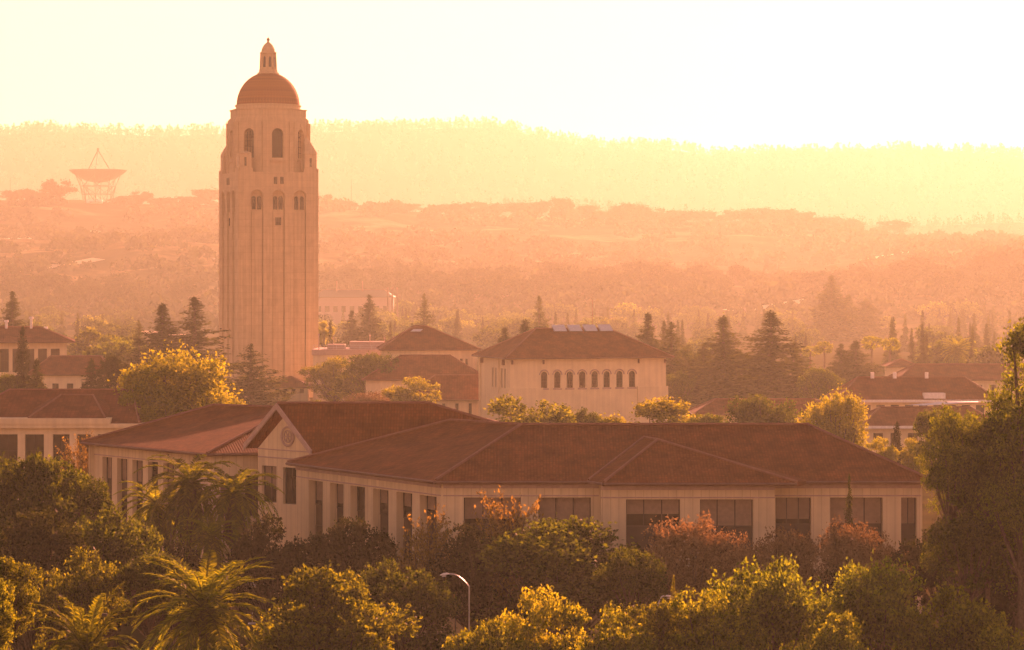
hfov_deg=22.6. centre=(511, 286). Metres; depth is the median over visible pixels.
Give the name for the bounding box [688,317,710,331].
oak tree
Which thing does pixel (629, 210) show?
oak tree
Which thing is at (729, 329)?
conifer
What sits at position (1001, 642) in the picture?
broadleaf tree
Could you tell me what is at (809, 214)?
oak tree
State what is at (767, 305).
dirt track
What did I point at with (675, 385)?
broadleaf tree
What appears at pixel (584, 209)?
oak tree
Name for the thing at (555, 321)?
conifer
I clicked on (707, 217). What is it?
oak tree
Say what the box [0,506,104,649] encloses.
broadleaf tree
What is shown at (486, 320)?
oak tree
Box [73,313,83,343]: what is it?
conifer
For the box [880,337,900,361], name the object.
fan palm
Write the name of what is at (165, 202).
oak tree
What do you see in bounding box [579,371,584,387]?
window
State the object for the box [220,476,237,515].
window
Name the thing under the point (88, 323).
oak tree
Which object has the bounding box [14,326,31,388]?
cypress tree
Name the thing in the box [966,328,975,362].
conifer
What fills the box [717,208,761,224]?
oak tree
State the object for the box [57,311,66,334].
conifer
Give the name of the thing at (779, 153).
ridge forest
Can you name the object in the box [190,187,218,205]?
oak tree
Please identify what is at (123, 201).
oak tree
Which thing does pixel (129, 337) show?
oak tree
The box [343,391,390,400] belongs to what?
twiggy tree
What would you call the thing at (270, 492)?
window
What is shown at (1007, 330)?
conifer
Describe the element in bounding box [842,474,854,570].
conifer
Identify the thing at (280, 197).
window
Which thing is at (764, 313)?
conifer
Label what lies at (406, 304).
oak tree
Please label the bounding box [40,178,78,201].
oak tree
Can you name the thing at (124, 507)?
window
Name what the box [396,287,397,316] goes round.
exhaust stack
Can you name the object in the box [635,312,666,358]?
conifer
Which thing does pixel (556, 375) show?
window
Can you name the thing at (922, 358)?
conifer
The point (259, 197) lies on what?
window
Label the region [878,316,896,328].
oak tree
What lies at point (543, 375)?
window
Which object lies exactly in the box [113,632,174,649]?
date palm
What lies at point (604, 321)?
oak tree
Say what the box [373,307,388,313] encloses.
oak tree
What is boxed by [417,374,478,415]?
annex
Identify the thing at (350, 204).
oak tree
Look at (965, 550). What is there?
broadleaf tree
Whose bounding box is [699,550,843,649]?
broadleaf tree
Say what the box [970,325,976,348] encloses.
conifer
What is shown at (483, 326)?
conifer
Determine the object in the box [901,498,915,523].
window
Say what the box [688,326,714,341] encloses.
oak tree
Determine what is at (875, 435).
window
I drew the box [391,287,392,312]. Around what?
exhaust stack
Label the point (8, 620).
broadleaf tree
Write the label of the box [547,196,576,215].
oak tree
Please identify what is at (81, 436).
window
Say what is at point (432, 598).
broadleaf tree
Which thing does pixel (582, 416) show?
broadleaf tree
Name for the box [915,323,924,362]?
conifer
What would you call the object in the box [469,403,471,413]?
window
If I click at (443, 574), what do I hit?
street lamp
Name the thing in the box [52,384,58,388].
window
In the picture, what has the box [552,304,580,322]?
oak tree
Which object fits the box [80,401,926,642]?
office building
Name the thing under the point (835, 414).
tree
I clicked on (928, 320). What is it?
oak tree
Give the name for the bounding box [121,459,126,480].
window
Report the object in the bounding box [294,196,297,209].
window
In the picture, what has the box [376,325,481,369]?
campus house
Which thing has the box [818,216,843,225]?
oak tree
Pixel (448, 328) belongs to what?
oak tree
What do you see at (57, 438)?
window
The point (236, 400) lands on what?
broadleaf tree
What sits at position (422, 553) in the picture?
twiggy tree
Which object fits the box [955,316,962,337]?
conifer
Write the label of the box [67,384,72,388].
window
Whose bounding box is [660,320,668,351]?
conifer
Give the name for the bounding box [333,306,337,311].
window
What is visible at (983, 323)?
conifer
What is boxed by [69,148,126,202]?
radio dish
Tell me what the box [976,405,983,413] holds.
window
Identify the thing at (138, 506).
window
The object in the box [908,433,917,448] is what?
window
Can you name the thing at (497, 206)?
oak tree
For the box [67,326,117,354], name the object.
oak tree
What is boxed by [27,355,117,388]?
long wing
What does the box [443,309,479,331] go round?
oak tree
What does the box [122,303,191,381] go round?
conifer
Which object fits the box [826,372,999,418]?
classroom block
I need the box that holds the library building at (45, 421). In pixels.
[0,389,144,501]
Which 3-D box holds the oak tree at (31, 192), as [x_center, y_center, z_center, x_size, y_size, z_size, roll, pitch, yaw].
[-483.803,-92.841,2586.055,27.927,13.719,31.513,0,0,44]
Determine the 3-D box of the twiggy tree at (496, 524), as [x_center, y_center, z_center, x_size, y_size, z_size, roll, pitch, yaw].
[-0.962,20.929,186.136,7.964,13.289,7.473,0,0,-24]
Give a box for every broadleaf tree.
[0,372,23,392]
[0,447,99,607]
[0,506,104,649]
[0,554,43,648]
[0,576,20,649]
[25,546,139,649]
[55,468,113,526]
[55,501,173,647]
[94,354,130,388]
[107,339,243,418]
[108,549,190,649]
[117,387,156,421]
[155,538,211,647]
[208,393,249,404]
[223,511,311,625]
[241,560,422,649]
[266,529,353,622]
[297,355,355,400]
[306,515,419,607]
[318,320,336,346]
[325,374,365,400]
[331,351,400,396]
[339,555,464,649]
[380,387,401,400]
[381,376,441,403]
[423,521,511,633]
[441,616,542,649]
[445,512,654,639]
[484,393,576,422]
[486,583,585,649]
[545,598,658,649]
[574,407,608,422]
[591,546,669,632]
[599,395,719,422]
[610,595,692,649]
[664,585,772,649]
[666,369,696,404]
[667,344,712,372]
[682,413,727,422]
[695,583,747,630]
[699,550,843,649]
[723,393,810,422]
[779,607,867,649]
[792,366,846,402]
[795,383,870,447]
[801,565,872,647]
[805,548,936,649]
[865,436,899,461]
[888,580,1013,649]
[889,516,957,622]
[900,437,927,473]
[908,407,973,517]
[913,437,979,594]
[919,505,1014,604]
[923,399,1014,579]
[936,563,1016,644]
[943,446,1021,609]
[964,468,1023,646]
[970,413,1023,633]
[974,621,1023,649]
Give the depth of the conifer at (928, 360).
677.14 m
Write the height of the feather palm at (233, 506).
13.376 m
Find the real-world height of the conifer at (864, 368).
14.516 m
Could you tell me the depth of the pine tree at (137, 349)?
639.84 m
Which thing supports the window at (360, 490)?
in the office building at (389, 466)
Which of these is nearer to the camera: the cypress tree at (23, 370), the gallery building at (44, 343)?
the cypress tree at (23, 370)
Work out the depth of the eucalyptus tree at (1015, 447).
166.91 m
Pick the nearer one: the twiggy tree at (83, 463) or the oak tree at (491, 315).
the twiggy tree at (83, 463)
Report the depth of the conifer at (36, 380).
424.70 m
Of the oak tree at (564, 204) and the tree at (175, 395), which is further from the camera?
the oak tree at (564, 204)
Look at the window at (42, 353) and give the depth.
613.78 m
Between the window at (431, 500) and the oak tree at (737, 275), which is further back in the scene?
the oak tree at (737, 275)
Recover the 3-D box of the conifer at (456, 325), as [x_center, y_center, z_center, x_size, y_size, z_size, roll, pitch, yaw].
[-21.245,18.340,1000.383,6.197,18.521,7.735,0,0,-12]
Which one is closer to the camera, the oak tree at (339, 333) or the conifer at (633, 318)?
the oak tree at (339, 333)
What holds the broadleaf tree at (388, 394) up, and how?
on the ground
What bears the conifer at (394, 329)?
on the ground
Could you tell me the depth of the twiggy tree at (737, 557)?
179.82 m
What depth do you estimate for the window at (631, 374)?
484.36 m
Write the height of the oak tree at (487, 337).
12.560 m
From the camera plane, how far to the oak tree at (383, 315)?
1361.62 m
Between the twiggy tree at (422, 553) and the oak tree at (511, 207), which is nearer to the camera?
the twiggy tree at (422, 553)
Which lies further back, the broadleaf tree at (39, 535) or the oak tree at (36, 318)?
the oak tree at (36, 318)
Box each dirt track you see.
[49,258,104,267]
[723,299,803,309]
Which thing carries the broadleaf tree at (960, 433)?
on the ground
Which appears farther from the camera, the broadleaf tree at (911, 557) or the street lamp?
the broadleaf tree at (911, 557)
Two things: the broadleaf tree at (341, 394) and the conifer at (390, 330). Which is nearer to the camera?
the broadleaf tree at (341, 394)
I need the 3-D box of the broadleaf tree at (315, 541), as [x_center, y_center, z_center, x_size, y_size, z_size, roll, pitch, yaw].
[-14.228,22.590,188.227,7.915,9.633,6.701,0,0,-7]
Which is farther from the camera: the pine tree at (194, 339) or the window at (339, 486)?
the pine tree at (194, 339)
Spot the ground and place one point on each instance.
(104, 213)
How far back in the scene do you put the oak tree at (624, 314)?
1440.03 m
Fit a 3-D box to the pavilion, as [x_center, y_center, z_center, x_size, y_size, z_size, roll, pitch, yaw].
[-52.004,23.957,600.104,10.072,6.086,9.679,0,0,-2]
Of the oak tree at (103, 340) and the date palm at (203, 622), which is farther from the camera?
the oak tree at (103, 340)
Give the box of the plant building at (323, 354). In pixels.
[312,334,385,400]
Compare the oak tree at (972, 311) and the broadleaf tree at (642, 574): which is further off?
the oak tree at (972, 311)
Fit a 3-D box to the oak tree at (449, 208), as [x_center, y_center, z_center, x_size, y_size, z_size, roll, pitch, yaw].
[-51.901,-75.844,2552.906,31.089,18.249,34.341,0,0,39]
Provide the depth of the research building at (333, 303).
1480.00 m
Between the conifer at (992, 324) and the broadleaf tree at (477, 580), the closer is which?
the broadleaf tree at (477, 580)
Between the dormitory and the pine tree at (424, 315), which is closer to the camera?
the dormitory
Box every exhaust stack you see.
[387,287,388,310]
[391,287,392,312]
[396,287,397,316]
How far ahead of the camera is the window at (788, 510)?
195.46 m
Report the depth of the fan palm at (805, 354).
699.74 m
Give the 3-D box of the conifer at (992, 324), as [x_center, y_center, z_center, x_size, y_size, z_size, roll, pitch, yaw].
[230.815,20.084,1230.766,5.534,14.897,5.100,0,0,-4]
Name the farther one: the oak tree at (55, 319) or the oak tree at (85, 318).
the oak tree at (55, 319)
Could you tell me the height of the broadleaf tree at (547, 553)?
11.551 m
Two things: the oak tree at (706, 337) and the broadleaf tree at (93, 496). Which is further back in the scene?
the oak tree at (706, 337)
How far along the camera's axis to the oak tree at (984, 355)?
671.38 m
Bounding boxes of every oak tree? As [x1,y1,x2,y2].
[0,188,30,201]
[0,289,10,302]
[14,287,43,300]
[20,315,49,326]
[24,189,47,197]
[24,319,69,336]
[38,311,60,328]
[39,306,70,323]
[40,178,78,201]
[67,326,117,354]
[71,315,107,327]
[80,319,100,342]
[82,335,141,356]
[84,344,109,355]
[86,319,119,344]
[94,335,121,349]
[96,330,140,343]
[103,313,115,322]
[103,337,154,365]
[104,324,137,338]
[106,195,145,206]
[110,317,141,336]
[118,339,145,352]
[126,190,153,204]
[148,196,178,207]
[174,195,210,208]
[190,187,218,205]
[318,194,332,202]
[318,318,334,329]
[328,321,349,342]
[333,200,358,209]
[358,202,404,211]
[362,310,395,323]
[364,321,397,341]
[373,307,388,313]
[379,311,396,322]
[379,319,410,331]
[383,313,404,324]
[394,299,417,317]
[396,320,410,333]
[397,203,424,212]
[397,316,421,323]
[415,303,447,323]
[426,204,448,214]
[436,316,463,335]
[438,318,475,332]
[439,201,477,217]
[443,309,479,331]
[461,326,480,339]
[470,201,505,215]
[470,324,507,348]
[477,314,508,330]
[479,313,497,325]
[480,322,502,344]
[501,317,535,337]
[502,201,542,215]
[502,309,518,316]
[505,314,524,319]
[517,311,537,325]
[520,199,553,216]
[525,307,536,315]
[540,301,565,323]
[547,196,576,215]
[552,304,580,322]
[570,320,598,326]
[573,204,600,214]
[582,316,609,323]
[596,318,612,325]
[606,318,620,331]
[607,202,649,221]
[610,309,637,324]
[610,317,628,322]
[612,302,640,313]
[618,320,645,340]
[637,306,664,321]
[640,207,669,223]
[641,309,660,330]
[663,208,705,225]
[672,312,691,329]
[684,336,711,355]
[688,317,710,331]
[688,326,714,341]
[690,312,709,322]
[692,209,716,223]
[694,332,716,348]
[709,312,738,331]
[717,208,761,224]
[724,262,750,283]
[744,207,774,221]
[760,207,800,222]
[762,308,803,328]
[765,305,781,313]
[779,317,806,339]
[785,210,819,219]
[788,330,816,354]
[797,326,824,345]
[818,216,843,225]
[831,217,867,229]
[876,219,913,233]
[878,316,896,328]
[912,326,947,355]
[915,301,942,315]
[924,325,938,333]
[925,315,939,326]
[927,303,954,323]
[927,334,977,362]
[940,335,968,344]
[953,305,982,323]
[969,345,1022,362]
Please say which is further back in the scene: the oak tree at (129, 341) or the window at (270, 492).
the oak tree at (129, 341)
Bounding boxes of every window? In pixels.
[0,349,8,371]
[0,434,17,471]
[13,349,20,371]
[25,349,33,371]
[26,434,43,460]
[38,349,46,363]
[51,349,59,354]
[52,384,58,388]
[53,434,68,469]
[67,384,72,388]
[78,434,90,468]
[107,457,111,478]
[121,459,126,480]
[121,498,126,521]
[137,460,142,482]
[137,500,142,525]
[152,462,157,483]
[168,463,173,485]
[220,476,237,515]
[245,476,257,515]
[252,196,255,208]
[257,196,260,208]
[264,466,275,502]
[273,196,276,209]
[275,217,280,224]
[279,196,282,209]
[286,467,295,503]
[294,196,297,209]
[300,196,303,209]
[315,481,322,505]
[315,525,322,536]
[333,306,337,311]
[337,484,342,508]
[357,486,364,511]
[380,489,387,515]
[403,492,411,518]
[403,539,411,558]
[427,496,436,522]
[464,498,520,523]
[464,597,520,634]
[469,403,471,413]
[538,498,590,523]
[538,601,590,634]
[541,372,546,387]
[554,372,559,387]
[567,371,572,387]
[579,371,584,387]
[592,371,596,387]
[604,371,608,386]
[616,371,621,386]
[626,499,679,526]
[629,371,634,386]
[700,499,752,526]
[700,548,751,574]
[776,498,809,523]
[830,498,881,523]
[864,405,870,412]
[873,433,882,449]
[891,433,899,448]
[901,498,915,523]
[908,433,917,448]
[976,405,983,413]
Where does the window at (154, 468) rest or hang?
in the office building at (389, 466)
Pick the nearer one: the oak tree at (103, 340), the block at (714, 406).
the block at (714, 406)
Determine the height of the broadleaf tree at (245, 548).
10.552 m
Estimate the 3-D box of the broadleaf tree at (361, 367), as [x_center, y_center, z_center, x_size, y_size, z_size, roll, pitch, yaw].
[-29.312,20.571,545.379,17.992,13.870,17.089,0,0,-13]
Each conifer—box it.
[0,291,27,325]
[24,358,48,388]
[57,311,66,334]
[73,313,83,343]
[79,358,107,388]
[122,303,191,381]
[326,319,334,344]
[335,310,362,346]
[347,294,389,346]
[386,321,393,340]
[393,319,396,333]
[432,310,436,327]
[452,310,460,338]
[457,308,463,339]
[477,316,484,346]
[495,327,509,342]
[516,319,530,335]
[553,311,557,324]
[565,312,569,325]
[630,311,638,339]
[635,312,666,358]
[656,306,664,336]
[660,311,673,346]
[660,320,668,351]
[669,320,680,351]
[676,315,755,408]
[676,320,688,353]
[689,343,714,398]
[698,309,814,403]
[705,314,710,328]
[726,316,734,342]
[730,312,737,332]
[737,313,749,340]
[753,306,761,334]
[755,309,766,342]
[801,332,808,363]
[826,340,886,392]
[826,343,860,391]
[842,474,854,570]
[881,317,899,373]
[882,316,902,361]
[897,314,913,351]
[907,328,916,362]
[914,310,925,347]
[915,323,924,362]
[917,338,926,362]
[923,332,930,362]
[938,308,943,325]
[954,308,968,335]
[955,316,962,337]
[959,309,968,337]
[966,313,983,351]
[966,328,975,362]
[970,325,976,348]
[978,302,989,332]
[981,315,995,346]
[981,323,992,348]
[989,305,999,338]
[990,313,996,342]
[992,331,995,346]
[1004,310,1012,340]
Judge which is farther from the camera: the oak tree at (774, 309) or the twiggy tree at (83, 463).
the oak tree at (774, 309)
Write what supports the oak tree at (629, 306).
on the ground
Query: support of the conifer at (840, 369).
on the ground
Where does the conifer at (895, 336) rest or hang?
on the ground
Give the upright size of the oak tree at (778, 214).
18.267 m
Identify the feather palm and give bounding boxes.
[113,481,183,617]
[134,453,241,558]
[171,515,246,581]
[178,462,284,627]
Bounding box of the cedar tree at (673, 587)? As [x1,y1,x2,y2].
[669,575,676,619]
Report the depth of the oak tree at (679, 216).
2542.42 m
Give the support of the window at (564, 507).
in the office building at (389, 466)
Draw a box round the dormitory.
[889,363,1023,409]
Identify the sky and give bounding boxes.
[0,0,1023,156]
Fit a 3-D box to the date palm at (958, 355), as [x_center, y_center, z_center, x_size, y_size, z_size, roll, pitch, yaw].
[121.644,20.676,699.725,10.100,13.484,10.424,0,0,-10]
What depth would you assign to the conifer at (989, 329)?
1067.91 m
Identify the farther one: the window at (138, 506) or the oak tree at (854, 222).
the oak tree at (854, 222)
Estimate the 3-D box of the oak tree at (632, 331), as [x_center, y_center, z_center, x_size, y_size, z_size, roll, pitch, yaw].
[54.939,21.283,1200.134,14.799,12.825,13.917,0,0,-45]
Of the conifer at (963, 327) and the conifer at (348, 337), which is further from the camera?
the conifer at (963, 327)
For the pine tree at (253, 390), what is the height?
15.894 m
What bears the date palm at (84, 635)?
on the ground
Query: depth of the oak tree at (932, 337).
899.27 m
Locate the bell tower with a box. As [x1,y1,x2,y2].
[218,38,318,397]
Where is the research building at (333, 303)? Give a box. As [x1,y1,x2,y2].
[318,281,395,325]
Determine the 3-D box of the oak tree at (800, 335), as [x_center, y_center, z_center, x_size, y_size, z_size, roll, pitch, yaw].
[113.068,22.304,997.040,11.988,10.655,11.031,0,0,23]
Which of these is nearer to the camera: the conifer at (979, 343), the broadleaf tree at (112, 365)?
the broadleaf tree at (112, 365)
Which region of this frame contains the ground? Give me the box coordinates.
[0,127,1023,649]
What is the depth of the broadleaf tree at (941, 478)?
168.23 m
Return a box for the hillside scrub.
[0,193,1023,330]
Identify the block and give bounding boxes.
[688,398,822,423]
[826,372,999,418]
[855,401,987,463]
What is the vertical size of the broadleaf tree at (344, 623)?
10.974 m
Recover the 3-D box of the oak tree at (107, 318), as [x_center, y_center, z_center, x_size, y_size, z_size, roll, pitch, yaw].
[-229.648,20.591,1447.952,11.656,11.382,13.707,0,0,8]
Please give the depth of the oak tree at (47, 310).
1493.22 m
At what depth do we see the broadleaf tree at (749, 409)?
343.19 m
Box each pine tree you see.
[119,320,150,375]
[132,297,263,398]
[203,343,299,404]
[413,293,438,329]
[528,295,550,327]
[656,322,702,401]
[784,344,818,389]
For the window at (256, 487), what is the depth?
227.96 m
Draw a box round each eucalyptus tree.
[976,364,1023,633]
[983,317,1023,625]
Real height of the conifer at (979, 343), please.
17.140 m
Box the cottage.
[880,358,913,375]
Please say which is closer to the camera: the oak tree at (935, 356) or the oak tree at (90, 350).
the oak tree at (90, 350)
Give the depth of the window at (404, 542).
200.63 m
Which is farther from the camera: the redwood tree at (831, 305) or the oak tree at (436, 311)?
the oak tree at (436, 311)
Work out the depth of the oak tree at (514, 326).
1093.47 m
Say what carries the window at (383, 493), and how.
in the office building at (389, 466)
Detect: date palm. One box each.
[32,581,140,649]
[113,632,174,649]
[130,549,281,649]
[939,338,971,362]
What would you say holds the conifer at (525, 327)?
on the ground
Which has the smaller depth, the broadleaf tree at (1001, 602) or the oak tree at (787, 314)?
the broadleaf tree at (1001, 602)
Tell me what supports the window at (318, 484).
in the office building at (389, 466)
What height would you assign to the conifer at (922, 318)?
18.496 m
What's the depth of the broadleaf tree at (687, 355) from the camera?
573.05 m
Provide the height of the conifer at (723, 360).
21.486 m
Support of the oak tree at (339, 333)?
on the ground
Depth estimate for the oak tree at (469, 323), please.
1309.39 m
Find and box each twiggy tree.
[55,431,92,476]
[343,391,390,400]
[391,501,464,649]
[459,483,543,616]
[636,509,741,632]
[710,527,777,648]
[742,523,820,645]
[799,515,892,641]
[854,529,927,649]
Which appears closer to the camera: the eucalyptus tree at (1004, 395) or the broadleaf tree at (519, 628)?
the broadleaf tree at (519, 628)
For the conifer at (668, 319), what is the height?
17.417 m
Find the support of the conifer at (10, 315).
on the ground
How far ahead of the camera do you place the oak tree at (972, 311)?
1492.18 m
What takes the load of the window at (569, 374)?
in the lecture hall
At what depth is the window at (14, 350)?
612.58 m
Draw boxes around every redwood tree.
[805,275,870,341]
[827,294,879,340]
[856,298,898,340]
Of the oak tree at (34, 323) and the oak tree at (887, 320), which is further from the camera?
the oak tree at (887, 320)
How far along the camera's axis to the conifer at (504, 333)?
554.77 m
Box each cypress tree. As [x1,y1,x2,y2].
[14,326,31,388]
[890,421,903,464]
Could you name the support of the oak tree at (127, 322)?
on the ground
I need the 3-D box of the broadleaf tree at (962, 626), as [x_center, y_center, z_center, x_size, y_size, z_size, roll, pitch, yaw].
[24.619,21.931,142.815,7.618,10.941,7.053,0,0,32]
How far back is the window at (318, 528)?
212.74 m
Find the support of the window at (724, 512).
in the office building at (389, 466)
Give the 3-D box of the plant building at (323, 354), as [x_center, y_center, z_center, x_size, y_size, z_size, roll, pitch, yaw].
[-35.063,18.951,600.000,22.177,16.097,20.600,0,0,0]
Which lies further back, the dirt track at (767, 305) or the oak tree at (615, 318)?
the dirt track at (767, 305)
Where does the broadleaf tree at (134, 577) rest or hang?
on the ground
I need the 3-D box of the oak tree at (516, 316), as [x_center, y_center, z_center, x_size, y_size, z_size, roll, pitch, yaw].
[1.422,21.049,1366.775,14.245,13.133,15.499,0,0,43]
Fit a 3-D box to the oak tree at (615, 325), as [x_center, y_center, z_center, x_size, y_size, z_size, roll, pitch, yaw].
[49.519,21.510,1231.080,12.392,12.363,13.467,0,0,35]
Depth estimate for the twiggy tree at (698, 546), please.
179.77 m
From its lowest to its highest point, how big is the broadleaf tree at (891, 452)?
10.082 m
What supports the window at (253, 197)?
in the bell tower
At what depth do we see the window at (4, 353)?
612.28 m
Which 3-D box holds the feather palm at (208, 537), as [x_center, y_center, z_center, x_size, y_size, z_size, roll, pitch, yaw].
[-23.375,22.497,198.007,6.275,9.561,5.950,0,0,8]
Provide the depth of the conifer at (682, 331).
862.89 m
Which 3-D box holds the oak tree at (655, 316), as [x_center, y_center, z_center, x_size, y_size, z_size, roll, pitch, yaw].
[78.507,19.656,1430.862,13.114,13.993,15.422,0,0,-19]
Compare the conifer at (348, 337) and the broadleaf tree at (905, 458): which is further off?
the conifer at (348, 337)
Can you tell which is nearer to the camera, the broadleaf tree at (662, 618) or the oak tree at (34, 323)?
the broadleaf tree at (662, 618)
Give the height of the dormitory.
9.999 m
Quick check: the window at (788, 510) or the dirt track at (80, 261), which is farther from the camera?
the dirt track at (80, 261)
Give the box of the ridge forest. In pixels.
[0,114,1023,225]
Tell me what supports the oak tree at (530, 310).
on the ground
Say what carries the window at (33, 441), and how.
in the library building at (45, 421)
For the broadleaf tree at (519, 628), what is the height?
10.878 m
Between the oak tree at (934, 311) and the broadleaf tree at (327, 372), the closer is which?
the broadleaf tree at (327, 372)
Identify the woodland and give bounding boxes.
[415,196,1023,236]
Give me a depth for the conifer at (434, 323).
1307.59 m
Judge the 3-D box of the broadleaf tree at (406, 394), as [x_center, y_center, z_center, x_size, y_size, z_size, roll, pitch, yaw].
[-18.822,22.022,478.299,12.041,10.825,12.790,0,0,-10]
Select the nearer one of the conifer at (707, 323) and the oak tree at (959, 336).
the oak tree at (959, 336)
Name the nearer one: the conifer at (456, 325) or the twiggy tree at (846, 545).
the twiggy tree at (846, 545)
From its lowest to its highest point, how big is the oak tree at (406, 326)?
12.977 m
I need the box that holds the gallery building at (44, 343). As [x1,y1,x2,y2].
[0,317,75,379]
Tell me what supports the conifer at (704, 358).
on the ground
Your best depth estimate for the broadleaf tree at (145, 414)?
320.51 m
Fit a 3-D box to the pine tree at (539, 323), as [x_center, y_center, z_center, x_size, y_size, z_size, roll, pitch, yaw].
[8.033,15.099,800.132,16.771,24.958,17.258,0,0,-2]
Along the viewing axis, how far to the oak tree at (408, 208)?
2564.40 m
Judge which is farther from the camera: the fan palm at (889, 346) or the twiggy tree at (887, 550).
the fan palm at (889, 346)
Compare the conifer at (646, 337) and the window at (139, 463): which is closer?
the window at (139, 463)
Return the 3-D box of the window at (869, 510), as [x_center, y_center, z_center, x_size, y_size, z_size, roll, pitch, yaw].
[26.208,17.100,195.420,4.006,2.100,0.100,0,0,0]
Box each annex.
[361,354,478,399]
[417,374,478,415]
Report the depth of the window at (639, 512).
193.70 m
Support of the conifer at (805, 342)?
on the ground
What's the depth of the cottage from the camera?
641.09 m
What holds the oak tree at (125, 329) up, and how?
on the ground
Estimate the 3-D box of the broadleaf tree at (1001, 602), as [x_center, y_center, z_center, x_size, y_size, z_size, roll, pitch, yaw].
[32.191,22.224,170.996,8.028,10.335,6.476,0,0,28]
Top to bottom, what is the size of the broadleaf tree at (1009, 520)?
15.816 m
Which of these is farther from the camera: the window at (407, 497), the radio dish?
the radio dish
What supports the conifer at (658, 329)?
on the ground
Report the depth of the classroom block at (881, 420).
387.12 m
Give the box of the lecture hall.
[471,300,673,422]
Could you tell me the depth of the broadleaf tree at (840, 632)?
136.24 m
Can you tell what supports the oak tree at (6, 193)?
on the ground
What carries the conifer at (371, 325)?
on the ground
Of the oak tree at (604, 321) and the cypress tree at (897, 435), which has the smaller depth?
the cypress tree at (897, 435)
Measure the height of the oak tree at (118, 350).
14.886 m
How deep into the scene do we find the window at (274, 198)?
621.17 m
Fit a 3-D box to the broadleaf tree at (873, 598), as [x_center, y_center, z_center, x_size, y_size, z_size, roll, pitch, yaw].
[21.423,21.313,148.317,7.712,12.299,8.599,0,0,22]
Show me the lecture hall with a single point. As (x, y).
(607, 369)
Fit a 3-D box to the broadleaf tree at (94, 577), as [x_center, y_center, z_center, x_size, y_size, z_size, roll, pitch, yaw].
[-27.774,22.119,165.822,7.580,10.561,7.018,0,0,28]
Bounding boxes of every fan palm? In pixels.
[801,346,818,367]
[814,341,832,369]
[860,336,881,368]
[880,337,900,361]
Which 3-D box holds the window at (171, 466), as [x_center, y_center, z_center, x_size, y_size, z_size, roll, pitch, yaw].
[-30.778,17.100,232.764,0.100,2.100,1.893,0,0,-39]
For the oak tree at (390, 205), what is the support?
on the ground
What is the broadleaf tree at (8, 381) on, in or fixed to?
on the ground
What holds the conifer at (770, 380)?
on the ground
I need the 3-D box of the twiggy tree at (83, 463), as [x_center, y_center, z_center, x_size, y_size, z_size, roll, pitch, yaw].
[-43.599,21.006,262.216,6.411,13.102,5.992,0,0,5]
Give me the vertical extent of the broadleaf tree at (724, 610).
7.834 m
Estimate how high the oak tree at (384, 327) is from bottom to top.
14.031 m
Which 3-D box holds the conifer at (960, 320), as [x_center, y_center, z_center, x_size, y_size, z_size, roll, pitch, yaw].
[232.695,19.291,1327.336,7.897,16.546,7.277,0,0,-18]
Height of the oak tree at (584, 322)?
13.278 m
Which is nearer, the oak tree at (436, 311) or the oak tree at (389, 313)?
the oak tree at (389, 313)
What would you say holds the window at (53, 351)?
in the gallery building at (44, 343)
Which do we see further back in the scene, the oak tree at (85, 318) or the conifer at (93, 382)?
the oak tree at (85, 318)
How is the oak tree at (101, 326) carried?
on the ground
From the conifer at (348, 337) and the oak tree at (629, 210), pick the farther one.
the oak tree at (629, 210)
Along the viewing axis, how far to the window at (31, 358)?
613.33 m
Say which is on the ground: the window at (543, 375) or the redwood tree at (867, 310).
the redwood tree at (867, 310)
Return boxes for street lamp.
[440,573,469,631]
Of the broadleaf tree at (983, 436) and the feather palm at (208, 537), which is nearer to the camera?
the broadleaf tree at (983, 436)
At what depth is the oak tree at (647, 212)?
2546.80 m
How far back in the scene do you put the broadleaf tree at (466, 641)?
136.62 m
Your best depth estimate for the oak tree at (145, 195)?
2589.22 m
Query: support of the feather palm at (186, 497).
on the ground
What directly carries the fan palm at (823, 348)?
on the ground
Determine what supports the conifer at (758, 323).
on the ground
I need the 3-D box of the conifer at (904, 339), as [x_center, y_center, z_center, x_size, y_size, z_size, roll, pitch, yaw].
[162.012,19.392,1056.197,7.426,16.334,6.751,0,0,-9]
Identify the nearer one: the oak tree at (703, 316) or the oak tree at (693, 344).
the oak tree at (693, 344)
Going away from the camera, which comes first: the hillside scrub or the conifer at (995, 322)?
the conifer at (995, 322)
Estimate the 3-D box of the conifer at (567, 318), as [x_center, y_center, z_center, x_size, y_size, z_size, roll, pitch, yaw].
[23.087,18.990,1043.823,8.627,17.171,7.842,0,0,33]
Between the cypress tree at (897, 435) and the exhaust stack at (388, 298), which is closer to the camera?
the cypress tree at (897, 435)
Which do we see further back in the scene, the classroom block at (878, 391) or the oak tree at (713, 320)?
the oak tree at (713, 320)
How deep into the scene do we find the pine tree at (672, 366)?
558.68 m
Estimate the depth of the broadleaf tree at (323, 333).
799.27 m
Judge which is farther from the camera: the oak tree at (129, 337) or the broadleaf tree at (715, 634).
the oak tree at (129, 337)
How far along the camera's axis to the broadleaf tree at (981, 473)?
166.62 m
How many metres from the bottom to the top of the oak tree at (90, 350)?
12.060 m
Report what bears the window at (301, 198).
in the bell tower
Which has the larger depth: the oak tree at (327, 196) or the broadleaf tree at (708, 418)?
the oak tree at (327, 196)
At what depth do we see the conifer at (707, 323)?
1243.32 m
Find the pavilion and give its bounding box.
[269,376,311,400]
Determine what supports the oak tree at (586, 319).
on the ground
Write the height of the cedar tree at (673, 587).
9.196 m
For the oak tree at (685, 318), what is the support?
on the ground
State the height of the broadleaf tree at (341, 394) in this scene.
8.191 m
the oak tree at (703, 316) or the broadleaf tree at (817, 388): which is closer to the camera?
the broadleaf tree at (817, 388)

